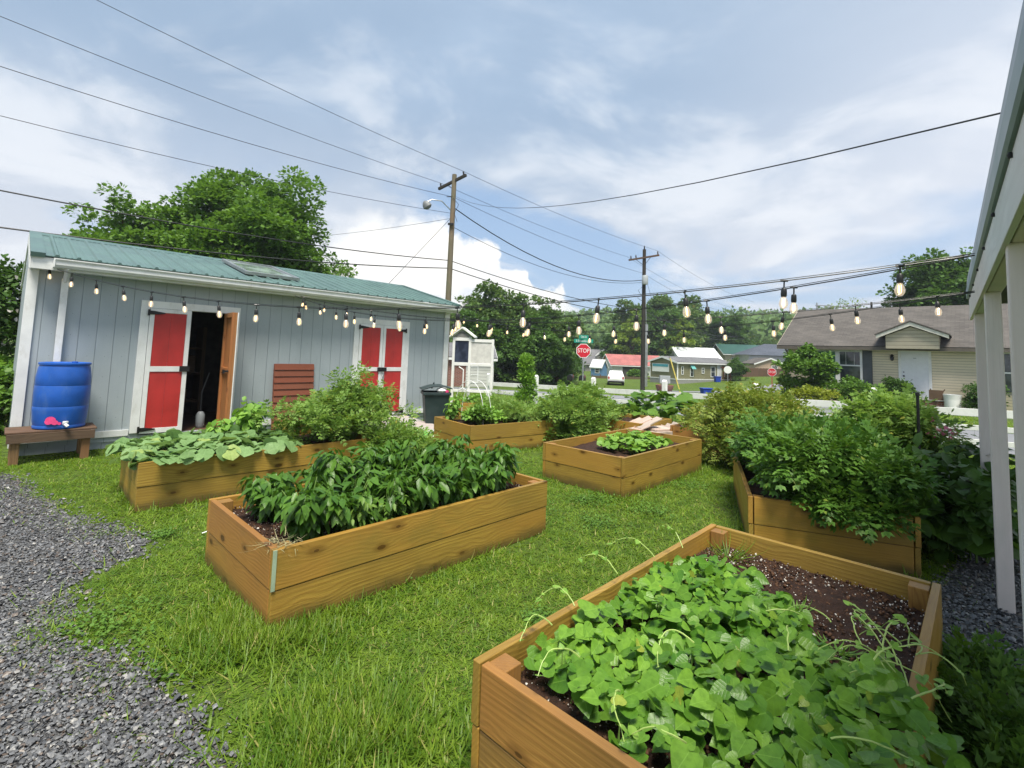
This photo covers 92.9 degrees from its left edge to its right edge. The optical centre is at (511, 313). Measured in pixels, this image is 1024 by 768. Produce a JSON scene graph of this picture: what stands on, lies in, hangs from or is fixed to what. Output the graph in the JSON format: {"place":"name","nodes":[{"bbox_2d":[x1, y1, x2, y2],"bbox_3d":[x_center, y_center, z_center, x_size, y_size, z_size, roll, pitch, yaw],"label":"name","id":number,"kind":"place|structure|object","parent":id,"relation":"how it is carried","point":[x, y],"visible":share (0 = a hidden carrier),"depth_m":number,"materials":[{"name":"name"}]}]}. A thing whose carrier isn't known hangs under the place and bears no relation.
{"place":"outdoors","nodes":[
{"label":"outdoors","id":0,"kind":"place"},
{"bbox_2d":[0,254,25,359],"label":"tree","id":1,"kind":"object","parent":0,"point":[10,279],"visible":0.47,"depth_m":10.99,"materials":[{"name":"green plant"}]},
{"bbox_2d":[231,396,273,432],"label":"pepper plant","id":2,"kind":"object","parent":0,"point":[246,413],"visible":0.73,"depth_m":6.20,"materials":[{"name":"green plant"}]},
{"bbox_2d":[0,315,1017,767],"bbox_3d":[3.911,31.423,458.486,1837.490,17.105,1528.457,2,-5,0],"label":"ground","id":3,"kind":"structure","parent":0,"point":[634,385],"depth_m":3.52,"materials":[{"name":"green plant"}]},
{"bbox_2d":[0,364,13,430],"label":"shrub","id":4,"kind":"object","parent":3,"relation":"on","point":[6,383],"visible":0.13,"depth_m":8.24,"materials":[{"name":"green plant"}]},
{"bbox_2d":[4,422,96,465],"bbox_3d":[-6.309,1.762,6.652,0.595,0.420,0.900,-2,-6,44],"label":"barrel bench","id":5,"kind":"object","parent":3,"relation":"on","point":[17,436],"visible":0.9,"depth_m":6.47,"materials":[{"name":"brown wood"}]},
{"bbox_2d":[31,361,91,429],"bbox_3d":[-6.232,1.109,6.749,0.587,0.900,0.589,3,-5,-7],"label":"rain barrel","id":6,"kind":"object","parent":5,"relation":"on","point":[61,395],"visible":1,"depth_m":6.54,"materials":[{"name":"blue plastic"}]},
{"bbox_2d":[60,181,192,251],"bbox_3d":[-17.172,-1.232,22.187,6.636,8.806,6.290,2,-5,0],"label":"maple tree","id":7,"kind":"object","parent":3,"relation":"on","point":[130,229],"visible":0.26,"depth_m":21.24,"materials":[{"name":"green plant"}]},
{"bbox_2d":[0,470,271,767],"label":"gravel yard","id":8,"kind":"structure","parent":3,"relation":"on","point":[126,732],"depth_m":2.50,"materials":[{"name":"grey gravel"}]},
{"bbox_2d":[7,231,460,455],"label":"garden shed","id":9,"kind":"structure","parent":3,"relation":"on","point":[132,346],"depth_m":8.32,"materials":[{"name":"grey wood"}]},
{"bbox_2d":[137,308,191,433],"bbox_3d":[-5.627,0.917,7.926,0.076,1.985,0.630,-2,-6,44],"label":"door","id":10,"kind":"structure","parent":9,"relation":"in","point":[166,368],"depth_m":7.91,"materials":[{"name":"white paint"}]},
{"bbox_2d":[184,327,207,415],"bbox_3d":[-6.878,1.127,9.616,0.500,1.800,1.260,-2,-6,44],"label":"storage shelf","id":11,"kind":"object","parent":9,"relation":"in","point":[198,373],"visible":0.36,"depth_m":9.93,"materials":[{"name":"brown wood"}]},
{"bbox_2d":[215,312,238,426],"bbox_3d":[-4.870,0.970,8.254,0.176,1.985,0.660,6,-6,-42],"label":"door","id":12,"kind":"structure","parent":9,"relation":"in","point":[230,330],"depth_m":8.18,"materials":[{"name":"brown wood"}]},
{"bbox_2d":[271,364,313,429],"bbox_3d":[-4.191,1.586,9.338,0.058,1.254,0.755,-9,-11,43],"label":"slatted panel","id":13,"kind":"object","parent":9,"relation":"attached to","point":[300,373],"visible":0.56,"depth_m":9.31,"materials":[{"name":"brown wood"}]},
{"bbox_2d":[357,324,383,391],"bbox_3d":[-3.084,1.217,10.553,0.088,1.985,0.630,-2,-6,44],"label":"door","id":14,"kind":"structure","parent":9,"relation":"in","point":[370,337],"depth_m":10.60,"materials":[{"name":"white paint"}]},
{"bbox_2d":[380,325,406,414],"bbox_3d":[-2.671,1.265,10.970,0.105,1.985,0.595,-2,-6,44],"label":"door","id":15,"kind":"structure","parent":9,"relation":"in","point":[393,349],"depth_m":11.00,"materials":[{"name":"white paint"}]},
{"bbox_2d":[48,253,974,328],"bbox_3d":[-2.044,-0.292,4.872,10.268,0.866,0.080,0,-5,24],"label":"string light","id":16,"kind":"object","parent":9,"relation":"hanging from","point":[900,278],"visible":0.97,"depth_m":3.66,"materials":[{"name":"black plastic"}]},
{"bbox_2d":[295,254,970,335],"bbox_3d":[-0.803,-0.123,6.025,9.474,0.811,0.112,-2,-6,43],"label":"string light","id":17,"kind":"object","parent":9,"relation":"hanging from","point":[793,300],"visible":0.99,"depth_m":3.98,"materials":[{"name":"black plastic"}]},
{"bbox_2d":[302,291,974,336],"bbox_3d":[-0.035,-0.062,6.815,9.718,0.752,0.100,-1,-5,31],"label":"string light","id":18,"kind":"object","parent":9,"relation":"hanging from","point":[937,305],"visible":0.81,"depth_m":5.36,"materials":[{"name":"black plastic"}]},
{"bbox_2d":[455,291,972,342],"bbox_3d":[1.335,0.121,8.212,0.090,0.758,9.623,5,-6,-35],"label":"string light","id":19,"kind":"object","parent":9,"relation":"hanging from","point":[900,311],"visible":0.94,"depth_m":5.94,"materials":[{"name":"black plastic"}]},
{"bbox_2d":[119,429,370,511],"bbox_3d":[-3.127,1.793,5.970,2.508,0.465,1.159,6,-6,-44],"label":"raised bed","id":20,"kind":"object","parent":3,"relation":"on","point":[143,485],"visible":0.41,"depth_m":5.14,"materials":[{"name":"brown wood"}]},
{"bbox_2d":[105,424,303,469],"bbox_3d":[-3.529,1.465,5.627,1.498,0.290,1.816,-2,-6,44],"label":"squash plant","id":21,"kind":"object","parent":20,"relation":"on","point":[192,447],"visible":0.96,"depth_m":5.31,"materials":[{"name":"green plant"}]},
{"bbox_2d":[252,361,420,446],"bbox_3d":[-2.239,1.219,6.613,1.522,1.196,2.052,0,-5,23],"label":"tomato plant","id":22,"kind":"object","parent":20,"relation":"on","point":[343,404],"visible":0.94,"depth_m":6.38,"materials":[{"name":"green plant"}]},
{"bbox_2d":[145,165,357,277],"bbox_3d":[-12.227,-1.954,23.060,9.711,10.846,8.608,2,-5,0],"label":"maple tree","id":23,"kind":"object","parent":3,"relation":"on","point":[268,209],"visible":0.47,"depth_m":21.64,"materials":[{"name":"green plant"}]},
{"bbox_2d":[204,473,546,627],"bbox_3d":[-0.994,1.718,4.121,1.304,0.466,2.472,-2,-6,44],"label":"raised bed","id":24,"kind":"object","parent":3,"relation":"on","point":[275,582],"visible":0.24,"depth_m":3.35,"materials":[{"name":"brown wood"}]},
{"bbox_2d":[235,470,303,522],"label":"pepper plant","id":25,"kind":"object","parent":24,"relation":"on","point":[257,491],"visible":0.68,"depth_m":3.52,"materials":[{"name":"green plant"}]},
{"bbox_2d":[259,475,348,540],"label":"pepper plant","id":26,"kind":"object","parent":24,"relation":"on","point":[303,519],"visible":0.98,"depth_m":3.19,"materials":[{"name":"green plant"}]},
{"bbox_2d":[285,448,369,495],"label":"pepper plant","id":27,"kind":"object","parent":24,"relation":"on","point":[331,462],"visible":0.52,"depth_m":3.81,"materials":[{"name":"green plant"}]},
{"bbox_2d":[333,490,378,530],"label":"pepper plant","id":28,"kind":"object","parent":24,"relation":"on","point":[364,504],"visible":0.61,"depth_m":3.28,"materials":[{"name":"green plant"}]},
{"bbox_2d":[319,476,403,531],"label":"pepper plant","id":29,"kind":"object","parent":24,"relation":"on","point":[334,518],"visible":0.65,"depth_m":3.41,"materials":[{"name":"green plant"}]},
{"bbox_2d":[346,441,404,483],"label":"pepper plant","id":30,"kind":"object","parent":24,"relation":"on","point":[371,455],"visible":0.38,"depth_m":4.19,"materials":[{"name":"green plant"}]},
{"bbox_2d":[343,461,432,517],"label":"pepper plant","id":31,"kind":"object","parent":24,"relation":"on","point":[399,482],"visible":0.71,"depth_m":3.60,"materials":[{"name":"green plant"}]},
{"bbox_2d":[375,435,436,480],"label":"pepper plant","id":32,"kind":"object","parent":24,"relation":"on","point":[402,449],"visible":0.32,"depth_m":4.45,"materials":[{"name":"green plant"}]},
{"bbox_2d":[396,460,454,513],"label":"pepper plant","id":33,"kind":"object","parent":24,"relation":"on","point":[431,498],"visible":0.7,"depth_m":3.75,"materials":[{"name":"green plant"}]},
{"bbox_2d":[411,439,455,474],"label":"pepper plant","id":34,"kind":"object","parent":24,"relation":"on","point":[429,457],"visible":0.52,"depth_m":4.54,"materials":[{"name":"green plant"}]},
{"bbox_2d":[437,448,487,505],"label":"pepper plant","id":35,"kind":"object","parent":24,"relation":"on","point":[459,489],"visible":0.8,"depth_m":3.98,"materials":[{"name":"green plant"}]},
{"bbox_2d":[443,446,513,497],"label":"pepper plant","id":36,"kind":"object","parent":24,"relation":"on","point":[493,475],"visible":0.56,"depth_m":4.18,"materials":[{"name":"green plant"}]},
{"bbox_2d":[466,441,523,491],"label":"pepper plant","id":37,"kind":"object","parent":24,"relation":"on","point":[505,455],"visible":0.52,"depth_m":4.47,"materials":[{"name":"green plant"}]},
{"bbox_2d":[361,417,441,458],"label":"tomato plant","id":38,"kind":"object","parent":3,"relation":"on","point":[396,431],"visible":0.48,"depth_m":6.45,"materials":[{"name":"green plant"}]},
{"bbox_2d":[419,382,452,423],"bbox_3d":[-1.688,1.985,10.657,0.656,0.938,0.678,3,-5,-16],"label":"waste bin","id":39,"kind":"object","parent":3,"relation":"on","point":[434,402],"visible":0.8,"depth_m":10.39,"materials":[{"name":"plastic"}]},
{"bbox_2d":[423,171,466,383],"bbox_3d":[-3.465,-1.764,23.820,1.829,10.854,1.333,-1,-5,29],"label":"utility pole","id":40,"kind":"object","parent":3,"relation":"on","point":[428,204],"visible":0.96,"depth_m":24.25,"materials":[{"name":"brown wood"}]},
{"bbox_2d":[0,190,736,336],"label":"overhead wire","id":41,"kind":"object","parent":40,"relation":"attached to","point":[289,241],"visible":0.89,"depth_m":17.88,"materials":[{"name":"black plastic"}]},
{"bbox_2d":[0,227,737,339],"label":"overhead wire","id":42,"kind":"object","parent":40,"relation":"attached to","point":[293,260],"visible":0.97,"depth_m":18.09,"materials":[{"name":"black plastic"}]},
{"bbox_2d":[455,112,1000,207],"bbox_3d":[0.201,-3.645,13.863,0.013,6.113,21.895,3,-5,-17],"label":"overhead wire","id":43,"kind":"object","parent":40,"relation":"attached to","point":[799,160],"visible":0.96,"depth_m":4.54,"materials":[{"name":"black plastic"}]},
{"bbox_2d":[449,327,493,404],"bbox_3d":[-1.246,1.618,15.084,1.375,2.410,0.580,2,-5,4],"label":"notice kiosk","id":44,"kind":"object","parent":3,"relation":"on","point":[469,352],"visible":0.86,"depth_m":14.91,"materials":[{"name":"white paint"}]},
{"bbox_2d":[447,342,497,387],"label":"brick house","id":45,"kind":"structure","parent":3,"relation":"on","point":[479,373],"depth_m":30.09,"materials":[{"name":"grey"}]},
{"bbox_2d":[449,309,515,381],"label":"woodland tree","id":46,"kind":"object","parent":3,"relation":"on","point":[481,330],"visible":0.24,"depth_m":41.29,"materials":[{"name":"green plant"}]},
{"bbox_2d":[57,460,927,710],"bbox_3d":[0.181,2.023,4.906,6.678,0.074,5.546,2,-5,0],"label":"clover","id":47,"kind":"object","parent":3,"relation":"on","point":[544,614],"visible":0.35,"depth_m":3.00,"materials":[{"name":"green plant"}]},
{"bbox_2d":[454,278,532,381],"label":"woodland tree","id":48,"kind":"object","parent":3,"relation":"on","point":[491,291],"visible":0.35,"depth_m":45.23,"materials":[{"name":"green plant"}]},
{"bbox_2d":[434,415,559,451],"bbox_3d":[-0.244,2.125,8.850,1.988,0.465,1.230,5,-6,-37],"label":"raised bed","id":49,"kind":"object","parent":3,"relation":"on","point":[523,434],"visible":0.47,"depth_m":8.32,"materials":[{"name":"brown wood"}]},
{"bbox_2d":[486,395,548,426],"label":"carrot tops","id":50,"kind":"object","parent":49,"relation":"on","point":[518,410],"visible":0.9,"depth_m":8.78,"materials":[{"name":"green plant"}]},
{"bbox_2d":[510,352,539,409],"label":"young shrub","id":51,"kind":"object","parent":3,"relation":"on","point":[525,363],"visible":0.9,"depth_m":12.28,"materials":[{"name":"green plant"}]},
{"bbox_2d":[494,311,557,384],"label":"woodland tree","id":52,"kind":"object","parent":3,"relation":"on","point":[517,353],"visible":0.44,"depth_m":43.56,"materials":[{"name":"green plant"}]},
{"bbox_2d":[497,292,569,380],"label":"woodland tree","id":53,"kind":"object","parent":3,"relation":"on","point":[529,310],"visible":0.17,"depth_m":47.08,"materials":[{"name":"green plant"}]},
{"bbox_2d":[503,320,580,384],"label":"woodland tree","id":54,"kind":"object","parent":3,"relation":"on","point":[551,351],"visible":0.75,"depth_m":42.65,"materials":[{"name":"green plant"}]},
{"bbox_2d":[539,309,591,382],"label":"woodland tree","id":55,"kind":"object","parent":3,"relation":"on","point":[572,321],"visible":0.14,"depth_m":48.33,"materials":[{"name":"green plant"}]},
{"bbox_2d":[529,379,630,440],"bbox_3d":[1.304,1.939,9.384,1.824,1.335,2.239,-2,-6,44],"label":"tomato plant","id":56,"kind":"object","parent":3,"relation":"on","point":[614,409],"visible":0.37,"depth_m":9.03,"materials":[{"name":"green plant"}]},
{"bbox_2d":[552,391,611,437],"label":"tomato plant","id":57,"kind":"object","parent":3,"relation":"on","point":[589,406],"visible":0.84,"depth_m":8.56,"materials":[{"name":"green plant"}]},
{"bbox_2d":[542,428,701,498],"bbox_3d":[1.622,2.034,6.917,1.247,0.465,2.208,-2,-6,44],"label":"raised bed","id":58,"kind":"object","parent":3,"relation":"on","point":[586,461],"visible":0.79,"depth_m":6.28,"materials":[{"name":"brown wood"}]},
{"bbox_2d":[597,429,672,454],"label":"squash plant","id":59,"kind":"object","parent":58,"relation":"on","point":[637,441],"visible":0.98,"depth_m":6.77,"materials":[{"name":"green plant"}]},
{"bbox_2d":[602,299,655,354],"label":"woodland tree","id":60,"kind":"object","parent":3,"relation":"on","point":[624,316],"visible":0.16,"depth_m":95.56,"materials":[{"name":"green plant"}]},
{"bbox_2d":[602,354,659,375],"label":"barn","id":61,"kind":"structure","parent":3,"relation":"on","point":[624,363],"depth_m":75.66,"materials":[{"name":"red metal"}]},
{"bbox_2d":[612,309,654,354],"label":"woodland tree","id":62,"kind":"object","parent":3,"relation":"on","point":[625,349],"visible":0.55,"depth_m":88.92,"materials":[{"name":"green plant"}]},
{"bbox_2d":[602,413,671,431],"bbox_3d":[2.302,2.273,9.594,1.207,0.465,1.208,-2,-6,44],"label":"raised bed","id":63,"kind":"object","parent":3,"relation":"on","point":[628,424],"visible":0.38,"depth_m":9.20,"materials":[{"name":"brown wood"}]},
{"bbox_2d":[628,247,658,389],"bbox_3d":[10.220,0.278,38.001,2.400,11.450,0.655,-1,-5,32],"label":"utility pole","id":64,"kind":"object","parent":3,"relation":"on","point":[644,362],"visible":0.97,"depth_m":37.87,"materials":[{"name":"brown wood"}]},
{"bbox_2d":[628,304,686,355],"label":"woodland tree","id":65,"kind":"object","parent":3,"relation":"on","point":[654,343],"visible":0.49,"depth_m":88.42,"materials":[{"name":"green plant"}]},
{"bbox_2d":[622,389,702,421],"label":"pumpkin plant","id":66,"kind":"object","parent":3,"relation":"on","point":[667,408],"visible":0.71,"depth_m":10.35,"materials":[{"name":"green plant"}]},
{"bbox_2d":[653,313,695,355],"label":"woodland tree","id":67,"kind":"object","parent":3,"relation":"on","point":[682,341],"visible":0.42,"depth_m":87.05,"materials":[{"name":"green plant"}]},
{"bbox_2d":[649,293,704,354],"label":"woodland tree","id":68,"kind":"object","parent":3,"relation":"on","point":[658,300],"visible":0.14,"depth_m":92.86,"materials":[{"name":"green plant"}]},
{"bbox_2d":[648,356,731,383],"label":"mobile home","id":69,"kind":"object","parent":3,"relation":"on","point":[694,369],"visible":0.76,"depth_m":57.55,"materials":[{"name":"green"}]},
{"bbox_2d":[671,294,713,347],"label":"woodland tree","id":70,"kind":"object","parent":3,"relation":"on","point":[698,322],"visible":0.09,"depth_m":97.64,"materials":[{"name":"green plant"}]},
{"bbox_2d":[666,347,721,358],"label":"white roofed house","id":71,"kind":"structure","parent":3,"relation":"on","point":[695,352],"depth_m":83.97,"materials":[{"name":"white metal"}]},
{"bbox_2d":[670,420,730,461],"bbox_3d":[4.328,2.284,8.851,1.956,0.465,2.308,-2,-6,44],"label":"raised bed","id":72,"kind":"object","parent":3,"relation":"on","point":[675,429],"visible":0.09,"depth_m":8.46,"materials":[{"name":"brown wood"}]},
{"bbox_2d":[676,378,821,465],"bbox_3d":[4.029,1.809,8.099,2.652,1.490,2.331,2,-5,2],"label":"tomato plant","id":73,"kind":"object","parent":72,"relation":"in","point":[713,410],"visible":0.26,"depth_m":7.81,"materials":[{"name":"green plant"}]},
{"bbox_2d":[535,305,867,344],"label":"woods","id":74,"kind":"object","parent":3,"relation":"on","point":[759,329],"visible":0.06,"depth_m":165.83,"materials":[{"name":"green plant"}]},
{"bbox_2d":[471,524,942,767],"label":"raised bed","id":75,"kind":"object","parent":3,"relation":"on","point":[523,715],"visible":0.28,"depth_m":2.20,"materials":[{"name":"brown wood"}]},
{"bbox_2d":[519,525,970,767],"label":"vine plant","id":76,"kind":"object","parent":75,"relation":"on","point":[727,708],"visible":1,"depth_m":1.77,"materials":[{"name":"green plant"}]},
{"bbox_2d":[705,312,755,352],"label":"woodland tree","id":77,"kind":"object","parent":3,"relation":"on","point":[738,331],"visible":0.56,"depth_m":96.54,"materials":[{"name":"green plant"}]},
{"bbox_2d":[486,373,1014,451],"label":"road","id":78,"kind":"structure","parent":3,"relation":"on","point":[947,410],"depth_m":11.48,"materials":[{"name":"grey asphalt"}]},
{"bbox_2d":[731,344,787,361],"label":"hip roofed house","id":79,"kind":"structure","parent":3,"relation":"on","point":[767,351],"depth_m":80.35,"materials":[{"name":"white"}]},
{"bbox_2d":[718,398,815,463],"bbox_3d":[3.858,1.934,7.228,1.628,1.288,1.596,2,-5,-1],"label":"tomato plant","id":80,"kind":"object","parent":3,"relation":"on","point":[758,408],"visible":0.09,"depth_m":7.29,"materials":[{"name":"green plant"}]},
{"bbox_2d":[733,452,921,577],"bbox_3d":[3.063,1.939,5.118,1.230,0.465,2.308,0,-5,21],"label":"raised bed","id":81,"kind":"object","parent":3,"relation":"on","point":[769,517],"visible":0.33,"depth_m":4.09,"materials":[{"name":"brown wood"}]},
{"bbox_2d":[724,404,950,545],"bbox_3d":[3.161,1.454,5.048,1.738,1.001,2.855,0,-5,21],"label":"tomato plant","id":82,"kind":"object","parent":81,"relation":"on","point":[826,462],"visible":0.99,"depth_m":4.10,"materials":[{"name":"green plant"}]},
{"bbox_2d":[777,302,1012,410],"bbox_3d":[21.798,2.280,22.030,15.800,6.200,9.244,-2,-6,44],"label":"bungalow","id":83,"kind":"object","parent":3,"relation":"on","point":[925,349],"visible":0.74,"depth_m":22.04,"materials":[{"name":"beige"}]},
{"bbox_2d":[813,350,862,381],"bbox_3d":[15.501,2.477,23.262,2.040,1.550,0.068,-2,-6,44],"label":"window","id":84,"kind":"structure","parent":83,"relation":"in","point":[851,361],"depth_m":22.94,"materials":[{"name":"grey glass"}]},
{"bbox_2d":[901,351,928,397],"bbox_3d":[17.568,2.621,21.237,0.920,2.020,0.086,-2,-6,44],"label":"door","id":85,"kind":"structure","parent":83,"relation":"in","point":[914,364],"depth_m":21.20,"materials":[{"name":"white metal"}]},
{"bbox_2d":[827,382,978,461],"bbox_3d":[4.409,1.452,5.689,1.627,1.344,1.773,-2,-6,44],"label":"tomato plant","id":86,"kind":"object","parent":3,"relation":"on","point":[895,415],"visible":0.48,"depth_m":5.41,"materials":[{"name":"green plant"}]},
{"bbox_2d":[875,246,974,307],"bbox_3d":[34.026,0.488,38.926,8.142,11.885,7.725,2,-5,0],"label":"shade tree","id":87,"kind":"object","parent":3,"relation":"on","point":[942,278],"visible":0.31,"depth_m":38.15,"materials":[{"name":"green plant"}]},
{"bbox_2d":[899,431,1019,564],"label":"vine weeds","id":88,"kind":"object","parent":3,"relation":"on","point":[970,480],"visible":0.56,"depth_m":4.14,"materials":[{"name":"green plant"}]},
{"bbox_2d":[905,462,1018,564],"bbox_3d":[4.283,1.850,4.816,1.094,0.732,2.087,-2,-6,44],"label":"squash plant","id":89,"kind":"object","parent":3,"relation":"on","point":[986,549],"visible":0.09,"depth_m":4.10,"materials":[{"name":"green plant"}]},
{"bbox_2d":[939,553,1023,767],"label":"gravel strip","id":90,"kind":"object","parent":3,"relation":"on","point":[988,601],"visible":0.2,"depth_m":3.40,"materials":[{"name":"grey gravel"}]},
{"bbox_2d":[919,537,1023,766],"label":"gravel stones","id":91,"kind":"object","parent":90,"relation":"on","point":[957,596],"visible":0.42,"depth_m":3.40,"materials":[{"name":"grey gravel"}]},
{"bbox_2d":[926,730,1023,767],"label":"feathery weed","id":92,"kind":"object","parent":90,"relation":"on","point":[990,754],"visible":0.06,"depth_m":1.82,"materials":[{"name":"green plant"}]},
{"bbox_2d":[932,693,1023,767],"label":"feathery weed","id":93,"kind":"object","parent":90,"relation":"on","point":[1013,752],"visible":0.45,"depth_m":1.96,"materials":[{"name":"green plant"}]},
{"bbox_2d":[934,637,1023,760],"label":"feathery weed","id":94,"kind":"object","parent":90,"relation":"on","point":[996,695],"visible":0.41,"depth_m":2.25,"materials":[{"name":"green plant"}]},
{"bbox_2d":[940,624,1023,704],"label":"feathery weed","id":95,"kind":"object","parent":90,"relation":"on","point":[978,650],"visible":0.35,"depth_m":2.56,"materials":[{"name":"green plant"}]},
{"bbox_2d":[940,668,1023,767],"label":"feathery weed","id":96,"kind":"object","parent":90,"relation":"on","point":[974,695],"visible":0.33,"depth_m":2.12,"materials":[{"name":"green plant"}]},
{"bbox_2d":[959,381,1009,408],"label":"clipped hedge","id":97,"kind":"object","parent":3,"relation":"on","point":[970,399],"visible":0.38,"depth_m":18.96,"materials":[{"name":"green plant"}]},
{"bbox_2d":[966,0,1023,634],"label":"open pavilion","id":98,"kind":"structure","parent":3,"relation":"on","point":[996,271],"depth_m":2.58,"materials":[{"name":"paint"}]},
{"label":"mulch bed","id":99,"kind":"structure","parent":3,"relation":"on","visible":0},
{"bbox_2d":[771,342,842,398],"bbox_3d":[13.714,2.682,22.527,2.837,2.779,2.943,2,-5,0],"label":"ornamental tree","id":100,"kind":"object","parent":99,"relation":"on","point":[806,359],"visible":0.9,"depth_m":22.06,"materials":[{"name":"green plant"}]},
{"bbox_2d":[788,383,840,400],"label":"yellow shrub","id":101,"kind":"object","parent":99,"relation":"on","point":[815,392],"visible":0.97,"depth_m":20.17,"materials":[{"name":"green plant"}]},
{"bbox_2d":[828,375,881,401],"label":"round shrub","id":102,"kind":"object","parent":99,"relation":"on","point":[848,385],"visible":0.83,"depth_m":20.49,"materials":[{"name":"green plant"}]},
{"bbox_2d":[0,0,1022,315],"label":"sky","id":103,"kind":"structure","parent":0,"point":[554,103],"materials":[{"name":"blue"}]},
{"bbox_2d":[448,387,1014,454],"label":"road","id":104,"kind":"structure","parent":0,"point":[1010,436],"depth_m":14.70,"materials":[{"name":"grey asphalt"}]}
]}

